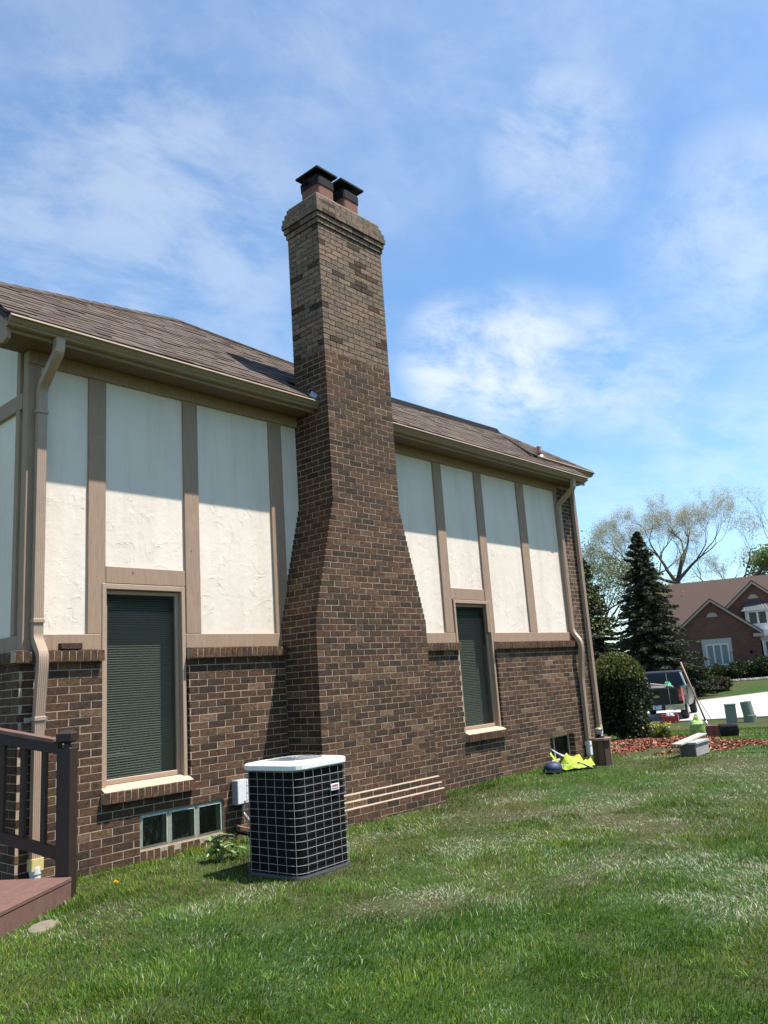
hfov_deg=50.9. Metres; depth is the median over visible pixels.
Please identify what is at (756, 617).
window
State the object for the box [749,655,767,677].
clipped shrub
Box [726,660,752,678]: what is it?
clipped shrub
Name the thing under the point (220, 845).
leafy plant
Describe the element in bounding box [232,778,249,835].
disconnect box
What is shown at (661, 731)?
plant
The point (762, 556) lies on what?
broadleaf tree
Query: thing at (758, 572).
broadleaf tree
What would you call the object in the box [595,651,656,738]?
evergreen bush
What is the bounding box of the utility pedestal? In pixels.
[740,700,756,722]
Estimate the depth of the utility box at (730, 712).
27.80 m
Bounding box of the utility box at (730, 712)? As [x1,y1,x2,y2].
[723,703,737,723]
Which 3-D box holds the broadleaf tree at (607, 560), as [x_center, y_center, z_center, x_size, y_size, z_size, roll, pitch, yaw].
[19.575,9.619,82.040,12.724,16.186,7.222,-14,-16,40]
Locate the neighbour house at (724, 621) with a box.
[634,574,767,678]
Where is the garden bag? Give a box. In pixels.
[689,713,705,737]
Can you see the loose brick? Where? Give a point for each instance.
(68, 646)
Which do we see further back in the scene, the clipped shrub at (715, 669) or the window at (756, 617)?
the window at (756, 617)
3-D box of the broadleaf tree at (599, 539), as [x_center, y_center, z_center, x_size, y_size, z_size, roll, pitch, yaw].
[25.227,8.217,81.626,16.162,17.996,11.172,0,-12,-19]
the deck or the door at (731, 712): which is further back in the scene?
the door at (731, 712)
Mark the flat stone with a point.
(36, 928)
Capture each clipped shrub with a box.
[706,663,730,676]
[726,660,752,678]
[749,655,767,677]
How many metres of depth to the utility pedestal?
28.00 m
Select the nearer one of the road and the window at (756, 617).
the road
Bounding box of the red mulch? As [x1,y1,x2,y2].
[610,735,767,754]
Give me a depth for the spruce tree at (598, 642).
53.28 m
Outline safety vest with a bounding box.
[550,749,596,769]
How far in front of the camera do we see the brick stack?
17.14 m
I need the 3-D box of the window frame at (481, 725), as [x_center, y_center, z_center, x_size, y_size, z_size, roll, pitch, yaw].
[1.268,2.164,11.367,0.285,1.830,0.899,-14,-16,40]
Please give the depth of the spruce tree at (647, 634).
48.41 m
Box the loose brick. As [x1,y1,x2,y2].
[58,643,82,649]
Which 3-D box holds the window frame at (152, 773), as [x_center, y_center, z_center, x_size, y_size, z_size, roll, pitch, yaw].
[-2.254,1.600,7.515,0.285,1.830,0.899,-14,-16,40]
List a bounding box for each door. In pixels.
[237,779,248,804]
[727,709,735,720]
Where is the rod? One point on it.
(668, 688)
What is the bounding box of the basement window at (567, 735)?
[550,734,573,761]
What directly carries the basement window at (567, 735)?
in the brick house at (224, 559)
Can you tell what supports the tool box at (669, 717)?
on the lawn ground at (578, 787)
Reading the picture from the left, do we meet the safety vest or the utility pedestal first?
the safety vest
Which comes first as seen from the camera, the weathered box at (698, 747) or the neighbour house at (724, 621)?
the weathered box at (698, 747)
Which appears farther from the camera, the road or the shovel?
the road
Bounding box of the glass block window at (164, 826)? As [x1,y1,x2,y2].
[140,799,222,850]
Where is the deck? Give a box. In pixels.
[0,728,78,937]
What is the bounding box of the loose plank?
[671,733,706,745]
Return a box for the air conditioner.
[244,755,349,881]
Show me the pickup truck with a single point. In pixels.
(682, 699)
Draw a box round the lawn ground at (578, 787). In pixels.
[0,677,767,1023]
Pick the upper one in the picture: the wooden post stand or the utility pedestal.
the utility pedestal
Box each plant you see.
[204,833,246,861]
[642,721,678,737]
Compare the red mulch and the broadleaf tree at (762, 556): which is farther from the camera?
the broadleaf tree at (762, 556)
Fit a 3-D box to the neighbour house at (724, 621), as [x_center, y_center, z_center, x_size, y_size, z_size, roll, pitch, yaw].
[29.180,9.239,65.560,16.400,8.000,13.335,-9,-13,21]
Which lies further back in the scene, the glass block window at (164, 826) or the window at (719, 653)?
the window at (719, 653)
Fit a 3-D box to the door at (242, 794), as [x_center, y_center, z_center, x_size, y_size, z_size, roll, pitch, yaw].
[-1.366,2.731,7.888,0.012,0.223,0.164,-14,-16,40]
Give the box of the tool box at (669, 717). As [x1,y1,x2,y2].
[661,713,678,722]
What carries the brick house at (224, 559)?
on the lawn ground at (578, 787)
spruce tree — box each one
[582,558,623,669]
[604,531,724,696]
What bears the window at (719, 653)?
in the neighbour house at (724, 621)
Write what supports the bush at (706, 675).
on the lawn ground at (578, 787)
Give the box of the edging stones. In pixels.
[733,677,767,681]
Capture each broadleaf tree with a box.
[581,528,683,646]
[581,537,628,593]
[582,505,707,592]
[588,480,760,583]
[667,485,767,582]
[740,539,767,575]
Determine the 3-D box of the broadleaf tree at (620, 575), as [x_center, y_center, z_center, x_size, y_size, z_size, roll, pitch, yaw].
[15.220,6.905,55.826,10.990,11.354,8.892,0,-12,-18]
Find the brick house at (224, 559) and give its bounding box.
[0,165,602,879]
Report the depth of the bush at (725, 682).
49.22 m
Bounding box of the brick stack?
[705,723,738,736]
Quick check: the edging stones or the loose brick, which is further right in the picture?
the edging stones
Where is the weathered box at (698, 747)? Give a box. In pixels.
[679,738,708,755]
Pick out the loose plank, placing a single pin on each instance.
(684, 741)
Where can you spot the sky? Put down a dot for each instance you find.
(568, 199)
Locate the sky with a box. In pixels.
[0,0,767,651]
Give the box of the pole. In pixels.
[646,683,673,687]
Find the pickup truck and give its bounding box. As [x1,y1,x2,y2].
[642,670,697,717]
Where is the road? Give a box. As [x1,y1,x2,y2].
[607,692,767,722]
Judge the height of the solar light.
0.150 m
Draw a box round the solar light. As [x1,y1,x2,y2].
[594,727,604,737]
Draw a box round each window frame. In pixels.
[101,583,192,793]
[452,599,505,734]
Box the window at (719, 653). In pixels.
[705,643,730,665]
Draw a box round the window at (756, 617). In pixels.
[746,609,767,625]
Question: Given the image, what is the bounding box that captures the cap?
[543,761,562,772]
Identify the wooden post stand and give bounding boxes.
[589,736,611,765]
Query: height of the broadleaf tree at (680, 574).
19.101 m
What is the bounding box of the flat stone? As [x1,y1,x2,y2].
[27,919,56,934]
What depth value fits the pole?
31.82 m
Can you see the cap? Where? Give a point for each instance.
(553, 767)
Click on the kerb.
(719, 718)
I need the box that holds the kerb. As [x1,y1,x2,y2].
[651,692,767,723]
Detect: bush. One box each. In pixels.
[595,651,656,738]
[678,666,714,691]
[705,675,734,691]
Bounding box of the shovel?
[680,662,707,724]
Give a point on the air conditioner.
(297, 820)
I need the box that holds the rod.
[665,673,670,703]
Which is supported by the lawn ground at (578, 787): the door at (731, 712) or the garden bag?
the garden bag
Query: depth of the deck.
6.13 m

